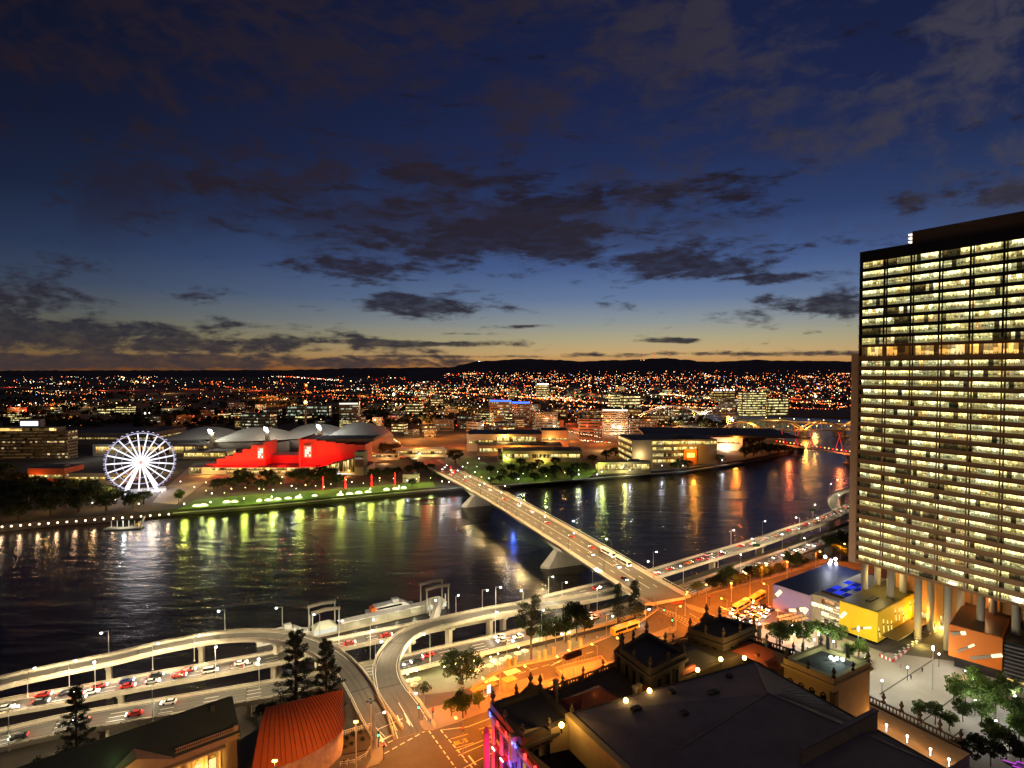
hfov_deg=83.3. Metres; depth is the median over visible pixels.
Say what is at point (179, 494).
tree
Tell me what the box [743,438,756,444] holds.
tree
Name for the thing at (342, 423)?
building
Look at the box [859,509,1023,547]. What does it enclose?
window
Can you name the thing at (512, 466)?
tree
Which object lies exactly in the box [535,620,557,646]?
tree
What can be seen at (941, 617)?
window
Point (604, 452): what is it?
tree
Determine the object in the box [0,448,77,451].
window
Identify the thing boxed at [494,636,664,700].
portal pavement
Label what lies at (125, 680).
car
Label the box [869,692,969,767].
stone balustrade
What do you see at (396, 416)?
building
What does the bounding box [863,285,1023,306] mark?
window
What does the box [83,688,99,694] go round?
car
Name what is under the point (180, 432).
window
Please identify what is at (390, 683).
elevated ramp
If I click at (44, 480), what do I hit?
tree
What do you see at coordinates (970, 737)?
tree
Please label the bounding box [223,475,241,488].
tree
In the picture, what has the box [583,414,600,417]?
building
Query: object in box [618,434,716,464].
state library
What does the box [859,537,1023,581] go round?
window
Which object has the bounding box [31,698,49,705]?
car
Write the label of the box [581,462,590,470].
tree
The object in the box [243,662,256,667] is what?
car
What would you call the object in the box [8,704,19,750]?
street lamp
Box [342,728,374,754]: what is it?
garden bed
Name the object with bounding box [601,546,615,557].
bus
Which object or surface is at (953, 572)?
window
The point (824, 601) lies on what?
window
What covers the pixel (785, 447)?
tree
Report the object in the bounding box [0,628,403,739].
elevated ramp
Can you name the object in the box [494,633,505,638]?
car
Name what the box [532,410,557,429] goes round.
apartment block
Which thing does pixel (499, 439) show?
window
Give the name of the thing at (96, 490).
tree
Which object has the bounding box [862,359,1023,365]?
window
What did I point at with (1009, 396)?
window
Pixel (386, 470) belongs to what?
tree
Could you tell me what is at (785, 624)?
tree
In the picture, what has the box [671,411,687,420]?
building
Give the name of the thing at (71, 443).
window
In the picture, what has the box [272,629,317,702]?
tree
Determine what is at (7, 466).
tree
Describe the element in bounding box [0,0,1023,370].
sky
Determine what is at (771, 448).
tree
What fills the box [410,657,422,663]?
car
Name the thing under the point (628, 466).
window
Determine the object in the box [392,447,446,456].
bus station
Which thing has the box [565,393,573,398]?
building
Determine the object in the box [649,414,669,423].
building
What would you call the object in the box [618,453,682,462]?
window
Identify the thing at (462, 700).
tree
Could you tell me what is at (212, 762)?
window
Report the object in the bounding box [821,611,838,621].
window
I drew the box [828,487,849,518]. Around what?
elevated ramp
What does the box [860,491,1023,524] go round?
window
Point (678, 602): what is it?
red bus lane
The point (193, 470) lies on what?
window
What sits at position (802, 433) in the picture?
arch bridge
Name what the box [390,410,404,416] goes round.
building
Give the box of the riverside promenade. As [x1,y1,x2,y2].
[403,620,642,694]
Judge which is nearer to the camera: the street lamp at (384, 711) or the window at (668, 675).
the window at (668, 675)
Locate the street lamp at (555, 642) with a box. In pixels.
[555,631,562,656]
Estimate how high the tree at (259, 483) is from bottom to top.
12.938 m
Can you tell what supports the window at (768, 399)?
in the office building at (778, 406)
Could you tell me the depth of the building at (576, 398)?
2095.74 m
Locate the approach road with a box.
[369,413,434,460]
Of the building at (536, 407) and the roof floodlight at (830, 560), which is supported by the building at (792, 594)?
the roof floodlight at (830, 560)
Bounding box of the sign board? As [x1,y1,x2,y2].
[487,685,490,693]
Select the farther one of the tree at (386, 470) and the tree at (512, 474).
the tree at (386, 470)
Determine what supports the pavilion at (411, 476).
on the bank ground at (456, 438)
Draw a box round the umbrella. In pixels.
[410,682,418,686]
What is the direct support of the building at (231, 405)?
on the suburb ground at (141, 388)
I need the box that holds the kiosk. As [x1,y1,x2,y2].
[501,675,517,691]
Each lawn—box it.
[179,481,434,508]
[457,456,595,483]
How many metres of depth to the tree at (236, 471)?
594.53 m
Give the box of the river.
[0,407,850,728]
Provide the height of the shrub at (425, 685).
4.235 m
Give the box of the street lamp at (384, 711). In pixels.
[374,710,385,747]
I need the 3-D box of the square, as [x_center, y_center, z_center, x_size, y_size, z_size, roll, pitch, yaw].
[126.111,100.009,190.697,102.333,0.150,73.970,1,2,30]
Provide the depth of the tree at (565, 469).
613.54 m
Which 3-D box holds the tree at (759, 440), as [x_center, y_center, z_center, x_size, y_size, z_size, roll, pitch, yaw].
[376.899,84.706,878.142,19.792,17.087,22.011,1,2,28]
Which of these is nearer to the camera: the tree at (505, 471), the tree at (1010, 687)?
the tree at (1010, 687)
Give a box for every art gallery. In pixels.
[477,442,561,455]
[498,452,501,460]
[502,447,581,461]
[637,427,798,450]
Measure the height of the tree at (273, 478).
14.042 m
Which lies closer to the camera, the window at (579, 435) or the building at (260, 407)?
the window at (579, 435)
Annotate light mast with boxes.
[354,720,357,767]
[932,646,933,689]
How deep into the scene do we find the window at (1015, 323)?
212.74 m
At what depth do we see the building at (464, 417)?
1140.40 m
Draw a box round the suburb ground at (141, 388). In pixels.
[0,377,850,418]
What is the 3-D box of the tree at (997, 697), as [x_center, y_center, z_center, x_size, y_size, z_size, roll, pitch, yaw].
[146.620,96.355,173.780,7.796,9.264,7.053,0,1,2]
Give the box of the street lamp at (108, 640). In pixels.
[100,631,108,653]
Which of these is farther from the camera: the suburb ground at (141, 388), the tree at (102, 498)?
the suburb ground at (141, 388)
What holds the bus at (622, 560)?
on the road bridge at (554, 533)
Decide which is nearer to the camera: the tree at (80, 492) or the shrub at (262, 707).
the shrub at (262, 707)
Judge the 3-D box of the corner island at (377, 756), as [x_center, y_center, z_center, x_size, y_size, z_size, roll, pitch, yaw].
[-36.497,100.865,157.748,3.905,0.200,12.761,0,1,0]
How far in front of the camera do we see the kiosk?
187.99 m
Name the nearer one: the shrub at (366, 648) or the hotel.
the shrub at (366, 648)
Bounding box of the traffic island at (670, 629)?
[651,626,675,636]
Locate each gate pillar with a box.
[507,657,510,668]
[513,656,516,667]
[537,651,540,660]
[543,649,546,658]
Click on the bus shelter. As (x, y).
(483, 686)
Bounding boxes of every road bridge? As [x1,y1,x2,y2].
[418,460,690,606]
[758,418,848,431]
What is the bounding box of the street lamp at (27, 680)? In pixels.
[27,666,35,697]
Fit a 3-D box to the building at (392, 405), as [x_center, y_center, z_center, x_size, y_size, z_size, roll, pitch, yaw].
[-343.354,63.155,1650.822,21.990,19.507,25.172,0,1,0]
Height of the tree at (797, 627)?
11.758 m
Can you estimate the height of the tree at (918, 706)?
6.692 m
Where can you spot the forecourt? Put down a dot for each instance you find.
(189, 482)
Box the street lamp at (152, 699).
[152,679,160,721]
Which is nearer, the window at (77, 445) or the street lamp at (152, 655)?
the street lamp at (152, 655)
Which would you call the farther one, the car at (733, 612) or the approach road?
the approach road
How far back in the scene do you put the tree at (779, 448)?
780.38 m
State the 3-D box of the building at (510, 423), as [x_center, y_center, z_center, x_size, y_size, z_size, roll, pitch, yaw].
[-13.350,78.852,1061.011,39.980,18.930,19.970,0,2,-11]
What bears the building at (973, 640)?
on the city ground at (423, 750)
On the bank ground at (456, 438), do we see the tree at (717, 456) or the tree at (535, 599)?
the tree at (717, 456)
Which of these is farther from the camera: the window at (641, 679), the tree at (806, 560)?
the tree at (806, 560)
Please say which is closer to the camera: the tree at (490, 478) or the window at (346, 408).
the tree at (490, 478)
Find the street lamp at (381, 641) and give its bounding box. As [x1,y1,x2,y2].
[375,640,382,666]
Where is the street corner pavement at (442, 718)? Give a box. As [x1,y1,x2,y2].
[420,674,543,730]
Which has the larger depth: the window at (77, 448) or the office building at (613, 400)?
the office building at (613, 400)
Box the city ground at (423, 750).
[237,550,953,767]
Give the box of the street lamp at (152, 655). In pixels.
[152,642,158,669]
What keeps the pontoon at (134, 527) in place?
on the river
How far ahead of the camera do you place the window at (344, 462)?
623.60 m
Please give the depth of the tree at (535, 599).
222.95 m
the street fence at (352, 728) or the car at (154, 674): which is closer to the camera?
the street fence at (352, 728)
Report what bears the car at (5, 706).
on the expressway at (227, 667)
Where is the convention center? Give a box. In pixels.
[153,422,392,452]
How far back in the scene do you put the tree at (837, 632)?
214.89 m
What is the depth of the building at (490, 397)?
2073.07 m
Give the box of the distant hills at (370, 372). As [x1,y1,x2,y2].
[0,360,798,376]
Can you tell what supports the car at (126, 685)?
on the expressway at (227, 667)
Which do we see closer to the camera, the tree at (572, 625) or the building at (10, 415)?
the tree at (572, 625)
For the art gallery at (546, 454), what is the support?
on the bank ground at (456, 438)
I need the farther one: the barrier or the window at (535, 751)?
the barrier
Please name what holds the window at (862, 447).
in the office tower
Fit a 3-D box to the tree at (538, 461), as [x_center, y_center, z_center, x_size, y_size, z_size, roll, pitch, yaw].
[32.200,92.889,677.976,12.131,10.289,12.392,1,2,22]
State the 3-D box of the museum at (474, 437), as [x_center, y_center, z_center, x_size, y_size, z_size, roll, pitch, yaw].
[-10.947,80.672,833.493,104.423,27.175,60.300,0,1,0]
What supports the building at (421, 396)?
on the suburb ground at (141, 388)
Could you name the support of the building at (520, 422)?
on the bank ground at (456, 438)
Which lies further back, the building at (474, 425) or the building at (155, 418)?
the building at (155, 418)
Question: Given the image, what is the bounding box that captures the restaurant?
[27,464,83,481]
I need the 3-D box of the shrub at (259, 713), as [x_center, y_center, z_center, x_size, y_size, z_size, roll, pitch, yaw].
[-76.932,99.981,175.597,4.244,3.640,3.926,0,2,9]
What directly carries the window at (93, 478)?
in the exhibition building at (94, 474)
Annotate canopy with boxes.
[0,380,850,426]
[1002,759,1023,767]
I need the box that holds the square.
[750,623,1023,767]
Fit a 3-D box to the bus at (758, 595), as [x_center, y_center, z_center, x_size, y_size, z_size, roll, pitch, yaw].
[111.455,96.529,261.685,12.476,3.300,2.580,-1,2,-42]
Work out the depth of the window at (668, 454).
694.23 m
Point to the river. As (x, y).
(68, 593)
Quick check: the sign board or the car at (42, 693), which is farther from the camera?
the car at (42, 693)
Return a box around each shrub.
[252,705,263,718]
[254,702,267,713]
[264,699,276,710]
[363,645,373,652]
[417,681,431,694]
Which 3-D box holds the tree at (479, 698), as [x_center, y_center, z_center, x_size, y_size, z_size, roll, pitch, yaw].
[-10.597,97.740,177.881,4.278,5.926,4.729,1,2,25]
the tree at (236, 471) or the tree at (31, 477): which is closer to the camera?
the tree at (31, 477)
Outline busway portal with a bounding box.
[555,655,606,682]
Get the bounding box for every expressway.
[0,503,848,717]
[0,525,848,752]
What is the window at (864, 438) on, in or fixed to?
in the office tower
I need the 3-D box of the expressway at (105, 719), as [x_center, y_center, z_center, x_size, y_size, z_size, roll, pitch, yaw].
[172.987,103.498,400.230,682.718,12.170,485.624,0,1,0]
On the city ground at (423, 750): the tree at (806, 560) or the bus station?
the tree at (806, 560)
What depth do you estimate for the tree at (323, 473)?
571.63 m
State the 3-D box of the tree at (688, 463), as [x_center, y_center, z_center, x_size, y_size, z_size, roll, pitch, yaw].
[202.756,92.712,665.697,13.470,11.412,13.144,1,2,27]
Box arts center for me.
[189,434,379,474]
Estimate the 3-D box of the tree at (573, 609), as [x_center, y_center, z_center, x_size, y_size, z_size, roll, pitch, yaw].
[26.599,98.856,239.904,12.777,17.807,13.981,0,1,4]
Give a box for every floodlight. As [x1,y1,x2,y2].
[824,555,837,564]
[829,655,844,660]
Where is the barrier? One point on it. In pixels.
(890, 659)
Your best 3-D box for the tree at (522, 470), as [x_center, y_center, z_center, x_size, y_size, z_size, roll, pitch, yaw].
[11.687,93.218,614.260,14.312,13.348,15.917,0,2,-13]
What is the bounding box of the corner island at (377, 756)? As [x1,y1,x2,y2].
[366,737,382,767]
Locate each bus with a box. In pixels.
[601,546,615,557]
[610,619,639,635]
[615,554,630,566]
[732,597,749,611]
[749,589,765,602]
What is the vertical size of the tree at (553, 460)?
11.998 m
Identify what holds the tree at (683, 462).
on the bank ground at (456, 438)
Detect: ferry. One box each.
[255,622,309,646]
[365,597,413,613]
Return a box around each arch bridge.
[638,403,739,419]
[723,420,850,437]
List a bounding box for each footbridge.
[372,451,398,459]
[772,428,849,464]
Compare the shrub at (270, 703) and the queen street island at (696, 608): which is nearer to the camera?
the shrub at (270, 703)
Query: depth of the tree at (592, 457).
702.97 m
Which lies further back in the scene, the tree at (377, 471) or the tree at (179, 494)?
the tree at (377, 471)
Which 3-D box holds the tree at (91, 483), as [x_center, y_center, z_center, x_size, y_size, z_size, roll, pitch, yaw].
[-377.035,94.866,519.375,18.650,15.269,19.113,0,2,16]
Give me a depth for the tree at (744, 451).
746.83 m
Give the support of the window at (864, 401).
in the office tower
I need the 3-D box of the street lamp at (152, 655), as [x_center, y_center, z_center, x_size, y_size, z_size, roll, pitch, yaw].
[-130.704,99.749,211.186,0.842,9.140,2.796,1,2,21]
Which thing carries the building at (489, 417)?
on the bank ground at (456, 438)
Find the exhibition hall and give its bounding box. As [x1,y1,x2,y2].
[252,689,344,767]
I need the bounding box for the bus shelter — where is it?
[470,680,496,702]
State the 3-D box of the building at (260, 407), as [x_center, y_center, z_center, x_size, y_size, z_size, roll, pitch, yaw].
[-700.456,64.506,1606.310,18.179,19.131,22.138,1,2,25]
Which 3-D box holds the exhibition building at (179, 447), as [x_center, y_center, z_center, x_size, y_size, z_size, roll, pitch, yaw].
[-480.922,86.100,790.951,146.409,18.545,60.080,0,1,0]
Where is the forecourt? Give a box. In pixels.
[153,463,230,504]
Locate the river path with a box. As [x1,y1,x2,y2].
[172,462,742,513]
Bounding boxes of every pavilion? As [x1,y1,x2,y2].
[403,471,418,482]
[595,459,650,473]
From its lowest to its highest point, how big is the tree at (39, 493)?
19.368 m
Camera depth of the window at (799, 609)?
240.95 m
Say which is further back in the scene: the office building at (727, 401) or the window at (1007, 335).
the office building at (727, 401)
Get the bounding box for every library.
[16,696,240,767]
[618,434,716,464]
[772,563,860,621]
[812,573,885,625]
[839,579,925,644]
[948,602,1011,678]
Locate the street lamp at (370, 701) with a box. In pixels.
[366,698,375,756]
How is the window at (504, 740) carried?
in the government building at (718, 691)
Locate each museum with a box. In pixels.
[467,430,541,450]
[540,427,567,446]
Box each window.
[0,428,55,430]
[0,430,76,433]
[0,434,76,436]
[0,437,76,439]
[0,440,76,442]
[0,443,76,445]
[0,445,77,448]
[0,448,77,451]
[0,451,77,455]
[0,454,77,458]
[29,474,67,477]
[68,472,138,479]
[78,432,181,438]
[96,446,205,452]
[97,409,115,410]
[184,451,234,456]
[191,468,200,472]
[194,760,201,767]
[209,755,215,767]
[212,468,296,469]
[226,471,288,473]
[241,414,276,416]
[241,417,276,419]
[241,421,276,422]
[241,424,276,425]
[287,406,330,408]
[287,410,330,411]
[288,413,330,415]
[339,462,342,470]
[340,408,359,409]
[343,418,365,419]
[343,461,346,471]
[347,460,350,471]
[351,459,353,471]
[373,455,398,456]
[377,603,401,609]
[397,450,446,453]
[435,424,453,425]
[437,427,453,429]
[469,440,538,443]
[480,449,502,451]
[491,402,510,403]
[491,405,510,406]
[491,408,510,409]
[496,728,499,743]
[497,437,535,441]
[497,755,499,767]
[503,737,506,751]
[505,454,579,457]
[532,412,556,413]
[532,415,556,416]
[532,420,556,421]
[532,425,556,426]
[532,746,539,757]
[542,438,567,440]
[545,740,552,760]
[579,429,600,430]
[579,432,600,433]
[579,435,600,436]
[596,464,649,470]
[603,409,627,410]
[618,442,696,450]
[618,447,682,456]
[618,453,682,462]
[619,436,679,444]
[624,662,629,679]
[628,422,656,423]
[628,425,656,426]
[631,668,636,684]
[639,673,644,684]
[652,441,716,444]
[657,675,661,687]
[665,671,670,684]
[672,413,687,414]
[674,667,679,682]
[711,394,734,395]
[717,442,739,443]
[738,395,765,396]
[738,400,765,401]
[738,412,765,413]
[766,413,787,414]
[768,399,787,400]
[768,402,787,403]
[772,590,781,599]
[784,609,796,611]
[796,607,805,611]
[812,602,838,614]
[821,599,838,608]
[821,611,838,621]
[821,617,838,625]
[851,627,870,629]
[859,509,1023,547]
[859,518,1023,558]
[859,527,1023,570]
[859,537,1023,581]
[859,546,1023,592]
[859,555,1023,604]
[860,445,1023,467]
[860,454,1023,479]
[860,463,1023,490]
[860,472,1023,502]
[860,482,1023,513]
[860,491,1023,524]
[860,500,1023,536]
[861,380,1023,388]
[861,389,1023,399]
[861,398,1023,410]
[861,408,1023,422]
[861,417,1023,433]
[861,426,1023,445]
[861,436,1023,456]
[862,308,1023,325]
[862,320,1023,334]
[862,332,1023,344]
[862,343,1023,355]
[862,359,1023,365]
[862,371,1023,376]
[863,239,1023,268]
[863,250,1023,277]
[863,262,1023,287]
[863,273,1023,296]
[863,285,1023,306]
[863,297,1023,315]
[922,612,926,619]
[940,616,942,628]
[951,631,965,634]
[957,644,974,652]
[970,653,1002,659]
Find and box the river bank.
[0,522,848,767]
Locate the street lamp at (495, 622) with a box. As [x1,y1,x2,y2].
[495,610,497,638]
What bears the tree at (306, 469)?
on the bank ground at (456, 438)
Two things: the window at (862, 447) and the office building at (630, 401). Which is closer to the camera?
the window at (862, 447)
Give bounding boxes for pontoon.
[103,516,144,530]
[307,578,449,636]
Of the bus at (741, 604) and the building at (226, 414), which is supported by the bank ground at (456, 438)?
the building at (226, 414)
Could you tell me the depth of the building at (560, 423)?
1128.12 m
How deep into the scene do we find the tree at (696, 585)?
270.03 m
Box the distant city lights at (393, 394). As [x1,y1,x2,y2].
[3,370,850,443]
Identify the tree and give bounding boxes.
[0,463,16,479]
[2,470,28,481]
[2,500,32,519]
[8,478,45,501]
[20,475,43,481]
[22,476,55,490]
[28,485,60,504]
[33,493,66,514]
[44,477,72,488]
[49,485,78,508]
[54,681,95,753]
[57,478,79,488]
[65,495,91,511]
[67,487,93,506]
[75,477,99,487]
[81,481,105,487]
[83,484,111,504]
[92,492,117,509]
[98,487,120,502]
[112,489,136,505]
[122,492,142,508]
[135,490,152,503]
[173,489,185,503]
[208,478,225,490]
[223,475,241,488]
[233,468,248,479]
[238,472,255,486]
[252,478,268,490]
[258,469,276,478]
[265,474,283,487]
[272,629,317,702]
[285,468,304,484]
[297,466,310,476]
[299,470,318,485]
[306,637,346,705]
[311,465,327,473]
[316,467,333,483]
[326,467,337,475]
[329,472,346,485]
[367,468,382,478]
[379,442,392,452]
[382,467,394,477]
[388,443,400,452]
[392,467,402,475]
[404,465,416,472]
[407,479,416,485]
[414,461,424,471]
[424,463,434,472]
[433,471,439,479]
[439,647,484,684]
[442,698,454,715]
[447,449,463,462]
[451,687,472,717]
[472,690,484,708]
[486,465,495,472]
[486,477,495,483]
[495,474,504,481]
[497,468,507,474]
[506,464,516,472]
[508,472,519,481]
[513,594,550,660]
[516,458,525,465]
[517,465,528,476]
[527,462,537,471]
[529,473,540,481]
[534,458,544,466]
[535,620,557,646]
[537,467,550,476]
[542,615,569,636]
[545,471,556,480]
[549,464,561,473]
[550,457,560,464]
[556,614,577,642]
[560,467,573,476]
[561,601,590,640]
[565,470,577,479]
[570,462,582,471]
[574,615,593,637]
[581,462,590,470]
[586,454,597,462]
[601,449,612,458]
[609,583,625,624]
[610,447,617,455]
[625,579,643,619]
[669,462,677,469]
[674,458,685,468]
[684,460,692,468]
[690,581,702,590]
[704,578,719,587]
[712,574,728,589]
[714,454,725,464]
[716,564,738,588]
[731,570,746,583]
[738,446,752,456]
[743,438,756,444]
[743,565,759,577]
[745,443,762,455]
[753,563,768,576]
[754,442,767,453]
[755,438,765,442]
[763,444,776,455]
[764,621,790,646]
[766,565,776,575]
[772,444,783,453]
[773,619,794,643]
[774,563,785,573]
[783,444,789,452]
[783,549,803,570]
[789,620,814,648]
[800,556,808,563]
[808,619,828,634]
[812,551,823,561]
[821,534,843,554]
[821,622,833,639]
[824,619,848,647]
[829,530,848,544]
[837,546,848,558]
[840,642,855,654]
[850,638,869,656]
[910,699,929,716]
[923,701,946,724]
[943,671,970,700]
[944,709,959,729]
[950,679,979,700]
[951,696,975,721]
[953,737,980,760]
[961,665,986,686]
[965,732,989,753]
[971,676,1000,695]
[971,696,996,721]
[975,735,1009,766]
[978,714,1013,742]
[980,688,1008,714]
[993,671,1023,695]
[998,730,1021,750]
[1000,694,1023,716]
[1005,707,1023,739]
[1006,740,1023,761]
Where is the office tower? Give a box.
[848,211,1023,650]
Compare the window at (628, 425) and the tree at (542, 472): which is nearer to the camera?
the tree at (542, 472)
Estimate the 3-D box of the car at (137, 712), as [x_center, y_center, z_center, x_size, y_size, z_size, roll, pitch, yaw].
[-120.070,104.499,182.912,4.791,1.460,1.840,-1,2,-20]
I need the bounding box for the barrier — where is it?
[879,648,908,661]
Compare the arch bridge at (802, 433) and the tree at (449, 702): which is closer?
the tree at (449, 702)
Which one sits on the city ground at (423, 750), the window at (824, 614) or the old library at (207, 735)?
the old library at (207, 735)
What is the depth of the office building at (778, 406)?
1416.63 m
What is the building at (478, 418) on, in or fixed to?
on the bank ground at (456, 438)
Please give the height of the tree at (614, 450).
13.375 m
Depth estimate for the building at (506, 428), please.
940.34 m
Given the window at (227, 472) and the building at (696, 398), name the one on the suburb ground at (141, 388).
the building at (696, 398)
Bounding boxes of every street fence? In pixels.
[343,723,369,734]
[472,604,658,687]
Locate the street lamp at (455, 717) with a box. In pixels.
[454,716,463,754]
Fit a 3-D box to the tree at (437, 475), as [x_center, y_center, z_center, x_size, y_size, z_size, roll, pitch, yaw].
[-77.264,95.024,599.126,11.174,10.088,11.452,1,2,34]
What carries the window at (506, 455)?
in the art gallery at (546, 454)
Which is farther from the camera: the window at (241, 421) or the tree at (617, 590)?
the window at (241, 421)
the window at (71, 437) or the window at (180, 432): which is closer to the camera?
the window at (71, 437)
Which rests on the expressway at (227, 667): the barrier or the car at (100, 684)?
the car at (100, 684)
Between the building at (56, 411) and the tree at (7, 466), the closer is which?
the tree at (7, 466)
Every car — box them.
[0,704,15,710]
[7,731,28,740]
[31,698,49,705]
[34,691,52,698]
[57,689,69,696]
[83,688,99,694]
[91,682,107,688]
[118,677,134,683]
[119,682,135,689]
[125,709,142,717]
[144,678,159,684]
[148,671,164,677]
[160,698,177,705]
[171,672,186,678]
[181,666,195,671]
[202,666,217,673]
[234,660,247,665]
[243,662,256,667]
[343,640,355,645]
[381,632,392,637]
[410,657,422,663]
[422,651,434,657]
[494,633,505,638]
[496,637,507,642]
[513,633,523,639]
[590,614,599,619]
[729,610,737,614]
[762,612,769,617]
[765,606,773,610]
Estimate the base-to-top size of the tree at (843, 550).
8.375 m
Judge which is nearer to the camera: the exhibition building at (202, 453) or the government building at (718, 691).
the government building at (718, 691)
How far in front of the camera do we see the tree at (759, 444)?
779.17 m
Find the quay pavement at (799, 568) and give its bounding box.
[695,551,848,597]
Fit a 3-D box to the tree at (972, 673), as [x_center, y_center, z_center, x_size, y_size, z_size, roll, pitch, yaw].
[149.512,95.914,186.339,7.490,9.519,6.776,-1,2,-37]
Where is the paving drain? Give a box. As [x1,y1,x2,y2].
[880,632,963,739]
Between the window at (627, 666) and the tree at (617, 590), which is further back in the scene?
the tree at (617, 590)
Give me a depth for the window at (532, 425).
1038.23 m
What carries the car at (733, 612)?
on the city ground at (423, 750)
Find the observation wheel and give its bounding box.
[103,431,176,493]
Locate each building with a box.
[3,413,21,417]
[7,407,26,413]
[10,416,31,422]
[28,413,46,418]
[46,409,61,413]
[68,468,139,484]
[78,427,185,444]
[93,439,209,455]
[97,407,115,413]
[116,406,135,414]
[144,415,160,422]
[177,414,190,420]
[177,416,193,421]
[183,448,235,458]
[200,409,213,417]
[218,412,230,417]
[227,401,243,408]
[228,411,245,416]
[235,419,239,427]
[240,413,276,429]
[255,404,265,410]
[263,408,279,414]
[286,405,330,416]
[295,414,311,422]
[315,419,330,423]
[339,401,359,419]
[339,419,357,427]
[342,416,365,422]
[372,416,382,423]
[388,403,396,408]
[388,414,401,420]
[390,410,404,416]
[391,422,407,432]
[404,429,418,435]
[405,405,422,414]
[406,403,422,405]
[417,394,425,399]
[419,424,436,432]
[424,429,435,437]
[431,398,442,405]
[432,418,453,430]
[457,414,476,419]
[457,419,471,428]
[466,420,483,432]
[473,417,481,420]
[477,412,493,421]
[485,395,492,399]
[488,603,945,767]
[489,425,501,429]
[490,400,513,418]
[493,421,515,429]
[499,426,513,429]
[503,418,524,427]
[505,413,511,418]
[531,403,540,410]
[536,384,548,398]
[551,408,567,417]
[558,420,563,426]
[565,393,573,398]
[566,390,574,393]
[573,397,581,400]
[575,412,585,417]
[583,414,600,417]
[584,410,596,413]
[608,393,622,407]
[620,395,640,408]
[628,408,641,416]
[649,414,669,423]
[661,408,670,416]
[662,389,671,392]
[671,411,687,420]
[691,396,702,401]
[711,389,735,401]
[718,398,737,410]
[738,391,766,416]
[766,397,788,415]
[1003,622,1023,687]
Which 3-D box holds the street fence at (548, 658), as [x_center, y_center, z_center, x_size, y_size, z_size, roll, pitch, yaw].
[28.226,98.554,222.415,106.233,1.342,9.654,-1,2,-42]
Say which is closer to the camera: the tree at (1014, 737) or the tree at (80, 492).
the tree at (1014, 737)
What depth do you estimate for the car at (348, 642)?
229.40 m
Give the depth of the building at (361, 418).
1133.35 m
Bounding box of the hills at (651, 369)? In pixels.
[407,358,851,382]
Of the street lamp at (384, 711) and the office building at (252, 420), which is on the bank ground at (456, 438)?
the office building at (252, 420)
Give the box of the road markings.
[376,603,751,767]
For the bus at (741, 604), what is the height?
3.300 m
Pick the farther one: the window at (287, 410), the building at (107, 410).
the building at (107, 410)
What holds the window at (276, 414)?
in the office building at (252, 420)
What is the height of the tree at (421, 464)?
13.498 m
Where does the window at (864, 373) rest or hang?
in the office tower
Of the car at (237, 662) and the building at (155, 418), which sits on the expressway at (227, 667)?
the car at (237, 662)
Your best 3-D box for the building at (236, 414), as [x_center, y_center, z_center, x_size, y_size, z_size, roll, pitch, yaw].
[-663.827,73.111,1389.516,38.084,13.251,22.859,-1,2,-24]
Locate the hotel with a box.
[0,419,77,459]
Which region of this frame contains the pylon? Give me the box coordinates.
[483,726,489,767]
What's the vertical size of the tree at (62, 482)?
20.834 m
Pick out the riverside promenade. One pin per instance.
(436, 680)
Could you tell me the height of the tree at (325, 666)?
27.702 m
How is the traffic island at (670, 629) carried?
on the city ground at (423, 750)
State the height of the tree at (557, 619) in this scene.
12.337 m
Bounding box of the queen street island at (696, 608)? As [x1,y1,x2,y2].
[684,603,705,612]
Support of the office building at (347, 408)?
on the bank ground at (456, 438)
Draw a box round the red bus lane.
[669,600,682,603]
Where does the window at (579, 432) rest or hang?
in the apartment block at (592, 427)
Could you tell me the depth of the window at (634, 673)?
151.69 m
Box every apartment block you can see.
[512,402,530,425]
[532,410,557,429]
[578,417,602,437]
[602,408,627,432]
[628,417,656,432]
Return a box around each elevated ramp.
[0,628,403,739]
[372,587,626,738]
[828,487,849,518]
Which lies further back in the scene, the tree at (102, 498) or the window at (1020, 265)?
the tree at (102, 498)
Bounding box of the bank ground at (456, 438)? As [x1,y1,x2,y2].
[0,411,804,531]
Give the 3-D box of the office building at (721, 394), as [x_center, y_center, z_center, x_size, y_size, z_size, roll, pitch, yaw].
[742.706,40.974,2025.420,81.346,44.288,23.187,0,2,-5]
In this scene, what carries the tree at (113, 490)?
on the bank ground at (456, 438)
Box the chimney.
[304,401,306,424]
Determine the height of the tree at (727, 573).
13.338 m
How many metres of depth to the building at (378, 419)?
1193.77 m
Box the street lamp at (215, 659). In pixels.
[215,644,216,676]
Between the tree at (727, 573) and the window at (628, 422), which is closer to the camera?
the tree at (727, 573)
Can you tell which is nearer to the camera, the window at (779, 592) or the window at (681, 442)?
the window at (779, 592)

